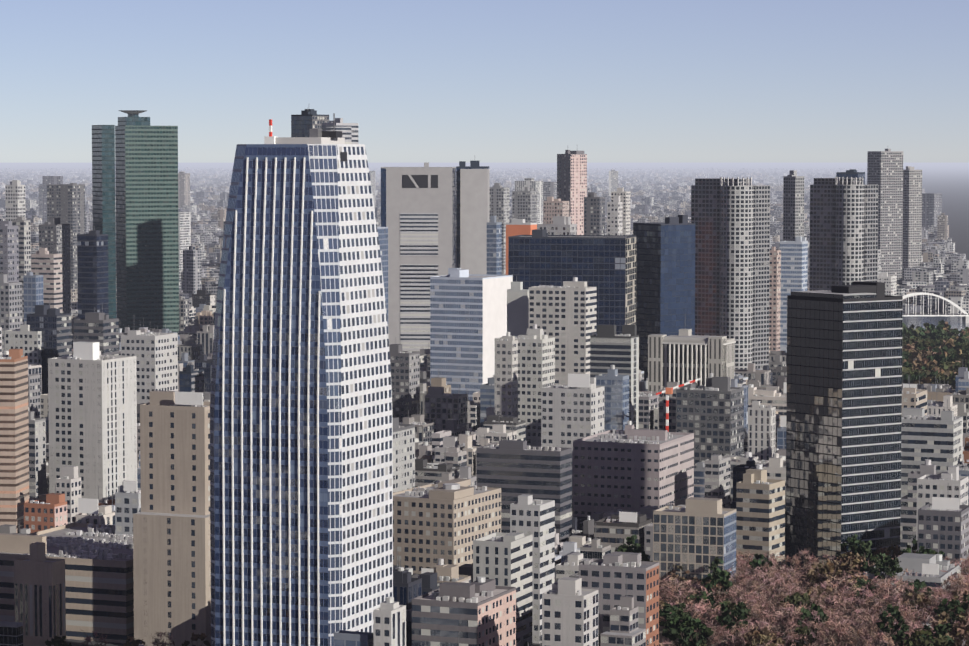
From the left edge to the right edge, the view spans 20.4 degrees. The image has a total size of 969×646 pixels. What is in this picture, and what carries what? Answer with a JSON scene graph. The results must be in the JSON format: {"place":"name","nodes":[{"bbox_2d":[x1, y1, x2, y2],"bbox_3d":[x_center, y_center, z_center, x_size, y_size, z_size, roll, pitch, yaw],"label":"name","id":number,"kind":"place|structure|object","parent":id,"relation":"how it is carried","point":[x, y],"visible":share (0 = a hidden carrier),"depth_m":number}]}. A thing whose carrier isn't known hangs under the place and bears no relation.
{"place":"outdoors","nodes":[
{"label":"outdoors","id":0,"kind":"place"},
{"bbox_2d":[72,333,786,441],"bbox_3d":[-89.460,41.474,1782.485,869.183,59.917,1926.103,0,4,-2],"label":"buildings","id":1,"kind":"structure","parent":0,"point":[205,340],"depth_m":2006.16},
{"bbox_2d":[0,163,968,645],"bbox_3d":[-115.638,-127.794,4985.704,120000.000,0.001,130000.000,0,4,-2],"label":"city ground","id":2,"kind":"structure","parent":0,"point":[950,181],"depth_m":41053.58},
{"bbox_2d":[0,359,28,532],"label":"building","id":3,"kind":"structure","parent":2,"relation":"on","point":[14,458],"depth_m":1237.31},
{"bbox_2d":[31,256,62,312],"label":"building","id":4,"kind":"structure","parent":2,"relation":"on","point":[49,268],"depth_m":2031.62},
{"bbox_2d":[92,114,178,332],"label":"skyscraper","id":5,"kind":"structure","parent":2,"relation":"on","point":[152,237],"depth_m":2484.39},
{"bbox_2d":[133,408,205,645],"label":"building","id":6,"kind":"structure","parent":2,"relation":"on","point":[169,572],"depth_m":990.63},
{"bbox_2d":[76,515,405,645],"bbox_3d":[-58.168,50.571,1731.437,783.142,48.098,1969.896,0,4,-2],"label":"building","id":7,"kind":"structure","parent":2,"relation":"on","point":[398,628],"depth_m":794.46},
{"bbox_2d":[210,144,341,645],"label":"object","id":8,"kind":"object","parent":2,"relation":"on","point":[323,167],"visible":0.58,"depth_m":856.33},
{"bbox_2d":[214,144,392,645],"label":"skyscraper","id":9,"kind":"structure","parent":2,"relation":"on","point":[280,152],"depth_m":863.36},
{"bbox_2d":[57,315,593,645],"bbox_3d":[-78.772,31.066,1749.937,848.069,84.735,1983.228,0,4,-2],"label":"buildings","id":10,"kind":"structure","parent":2,"relation":"on","point":[513,476],"depth_m":1178.83},
{"bbox_2d":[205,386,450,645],"bbox_3d":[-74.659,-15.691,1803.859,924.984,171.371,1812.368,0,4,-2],"label":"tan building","id":11,"kind":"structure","parent":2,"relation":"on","point":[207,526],"depth_m":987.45},
{"bbox_2d":[28,300,658,429],"bbox_3d":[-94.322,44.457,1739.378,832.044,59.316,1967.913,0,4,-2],"label":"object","id":12,"kind":"object","parent":2,"relation":"on","point":[646,412],"depth_m":1472.88},
{"bbox_2d":[46,337,742,552],"bbox_3d":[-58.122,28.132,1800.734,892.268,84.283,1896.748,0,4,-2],"label":"buildings","id":13,"kind":"structure","parent":2,"relation":"on","point":[605,353],"depth_m":1443.44},
{"bbox_2d":[189,309,604,645],"bbox_3d":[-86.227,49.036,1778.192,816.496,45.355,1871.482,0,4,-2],"label":"buildings","id":14,"kind":"structure","parent":2,"relation":"on","point":[591,620],"depth_m":886.12},
{"bbox_2d":[26,224,771,645],"bbox_3d":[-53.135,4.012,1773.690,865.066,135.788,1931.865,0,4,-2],"label":"buildings","id":15,"kind":"structure","parent":2,"relation":"on","point":[598,264],"depth_m":1751.85},
{"bbox_2d":[55,155,780,645],"bbox_3d":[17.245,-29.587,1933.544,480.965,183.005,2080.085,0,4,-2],"label":"buildings","id":16,"kind":"structure","parent":2,"relation":"on","point":[497,621],"depth_m":2247.08},
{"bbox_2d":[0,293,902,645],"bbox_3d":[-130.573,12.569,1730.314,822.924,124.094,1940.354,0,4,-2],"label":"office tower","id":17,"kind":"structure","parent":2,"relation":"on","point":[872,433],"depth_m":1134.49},
{"bbox_2d":[213,313,704,497],"bbox_3d":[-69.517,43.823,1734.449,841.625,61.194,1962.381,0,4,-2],"label":"building","id":18,"kind":"structure","parent":2,"relation":"on","point":[699,479],"depth_m":1302.92},
{"bbox_2d":[195,237,723,610],"bbox_3d":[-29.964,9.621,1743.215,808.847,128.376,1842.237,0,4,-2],"label":"buildings","id":19,"kind":"structure","parent":2,"relation":"on","point":[694,545],"depth_m":1077.72},
{"bbox_2d":[0,392,926,642],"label":"buildings","id":20,"kind":"structure","parent":2,"relation":"on","point":[99,598],"depth_m":1014.12},
{"bbox_2d":[14,316,915,645],"bbox_3d":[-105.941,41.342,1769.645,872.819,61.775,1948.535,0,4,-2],"label":"buildings","id":21,"kind":"structure","parent":2,"relation":"on","point":[428,534],"depth_m":1076.35},
{"bbox_2d":[12,221,919,645],"bbox_3d":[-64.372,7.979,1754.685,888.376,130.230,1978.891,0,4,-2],"label":"buildings","id":22,"kind":"structure","parent":2,"relation":"on","point":[622,623],"depth_m":1221.76},
{"bbox_2d":[0,109,968,645],"bbox_3d":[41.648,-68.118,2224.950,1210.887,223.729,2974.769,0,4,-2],"label":"buildings","id":23,"kind":"structure","parent":2,"relation":"on","point":[506,301],"depth_m":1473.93},
{"bbox_2d":[0,167,968,318],"bbox_3d":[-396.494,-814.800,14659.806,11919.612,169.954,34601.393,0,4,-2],"label":"city","id":24,"kind":"object","parent":2,"relation":"on","point":[192,273],"visible":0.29,"depth_m":7318.63},
{"bbox_2d":[0,188,968,632],"bbox_3d":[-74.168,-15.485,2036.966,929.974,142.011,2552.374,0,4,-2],"label":"buildings","id":25,"kind":"structure","parent":2,"relation":"on","point":[608,586],"depth_m":1605.49},
{"bbox_2d":[0,166,968,645],"bbox_3d":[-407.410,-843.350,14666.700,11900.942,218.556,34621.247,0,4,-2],"label":"rooftops","id":26,"kind":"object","parent":2,"relation":"on","point":[458,582],"depth_m":1142.06},
{"bbox_2d":[19,113,968,645],"bbox_3d":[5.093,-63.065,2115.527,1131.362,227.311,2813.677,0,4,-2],"label":"city","id":27,"kind":"object","parent":2,"relation":"on","point":[943,359],"depth_m":1103.33},
{"bbox_2d":[24,188,966,534],"bbox_3d":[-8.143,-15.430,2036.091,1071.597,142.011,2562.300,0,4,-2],"label":"buildings","id":28,"kind":"structure","parent":2,"relation":"on","point":[440,410],"depth_m":1394.21},
{"bbox_2d":[23,224,968,645],"bbox_3d":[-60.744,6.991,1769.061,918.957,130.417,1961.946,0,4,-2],"label":"buildings","id":29,"kind":"structure","parent":2,"relation":"on","point":[615,404],"depth_m":1479.25},
{"bbox_2d":[40,337,956,586],"bbox_3d":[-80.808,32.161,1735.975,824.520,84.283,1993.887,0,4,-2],"label":"buildings","id":30,"kind":"structure","parent":2,"relation":"on","point":[119,412],"depth_m":1302.80},
{"bbox_2d":[39,116,967,645],"bbox_3d":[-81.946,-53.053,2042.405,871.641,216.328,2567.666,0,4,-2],"label":"buildings","id":31,"kind":"structure","parent":2,"relation":"on","point":[713,422],"depth_m":1396.57},
{"bbox_2d":[73,126,968,645],"bbox_3d":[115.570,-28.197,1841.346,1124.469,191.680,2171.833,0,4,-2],"label":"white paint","id":32,"kind":"object","parent":2,"relation":"on","point":[81,350],"visible":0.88,"depth_m":862.87},
{"bbox_2d":[269,119,694,431],"bbox_3d":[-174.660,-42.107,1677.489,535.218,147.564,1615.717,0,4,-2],"label":"crane","id":33,"kind":"object","parent":32,"relation":"on","point":[667,401],"visible":0.73,"depth_m":1323.18},
{"bbox_2d":[179,116,864,391],"bbox_3d":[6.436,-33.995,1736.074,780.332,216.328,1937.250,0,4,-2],"label":"buildings","id":34,"kind":"structure","parent":2,"relation":"on","point":[677,300],"depth_m":1802.11},
{"bbox_2d":[139,243,968,561],"bbox_3d":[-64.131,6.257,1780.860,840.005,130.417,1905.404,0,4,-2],"label":"buildings","id":35,"kind":"structure","parent":2,"relation":"on","point":[457,333],"depth_m":1699.64},
{"bbox_2d":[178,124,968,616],"bbox_3d":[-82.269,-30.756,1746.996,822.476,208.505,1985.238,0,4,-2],"label":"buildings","id":36,"kind":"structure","parent":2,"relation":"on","point":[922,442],"depth_m":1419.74},
{"bbox_2d":[418,458,739,522],"bbox_3d":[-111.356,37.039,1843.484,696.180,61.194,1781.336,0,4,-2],"label":"buildings","id":37,"kind":"structure","parent":2,"relation":"on","point":[731,481],"depth_m":1295.49},
{"bbox_2d":[506,224,672,393],"bbox_3d":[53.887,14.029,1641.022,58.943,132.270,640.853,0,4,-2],"label":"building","id":38,"kind":"structure","parent":2,"relation":"on","point":[513,230],"depth_m":1940.75},
{"bbox_2d":[420,289,786,645],"bbox_3d":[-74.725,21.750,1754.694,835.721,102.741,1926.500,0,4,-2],"label":"buildings","id":39,"kind":"structure","parent":2,"relation":"on","point":[521,567],"depth_m":1007.97},
{"bbox_2d":[573,443,659,518],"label":"office building","id":40,"kind":"structure","parent":2,"relation":"on","point":[607,478],"depth_m":1253.16},
{"bbox_2d":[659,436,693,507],"bbox_3d":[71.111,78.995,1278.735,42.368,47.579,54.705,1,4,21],"label":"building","id":41,"kind":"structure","parent":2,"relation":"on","point":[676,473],"depth_m":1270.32},
{"bbox_2d":[691,178,877,369],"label":"apartment towers","id":42,"kind":"structure","parent":2,"relation":"on","point":[722,217],"depth_m":1964.01},
{"bbox_2d":[659,354,954,645],"bbox_3d":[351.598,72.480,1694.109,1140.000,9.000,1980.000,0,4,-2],"label":"trees","id":43,"kind":"object","parent":2,"relation":"on","point":[661,637],"depth_m":1020.61},
{"bbox_2d":[757,152,968,409],"bbox_3d":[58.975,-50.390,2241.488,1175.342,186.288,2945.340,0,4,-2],"label":"buildings","id":44,"kind":"structure","parent":2,"relation":"on","point":[899,217],"depth_m":3510.63},
{"bbox_2d":[0,0,968,162],"label":"sky","id":45,"kind":"structure","parent":0,"point":[421,81]},
{"bbox_2d":[902,316,968,335],"bbox_3d":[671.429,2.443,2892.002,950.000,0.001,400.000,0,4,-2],"label":"city water","id":46,"kind":"structure","parent":0,"point":[952,321],"depth_m":2957.78},
{"bbox_2d":[903,314,968,314],"bbox_3d":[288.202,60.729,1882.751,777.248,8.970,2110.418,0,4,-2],"label":"city asphalt","id":47,"kind":"structure","parent":0,"point":[935,314],"depth_m":2935.68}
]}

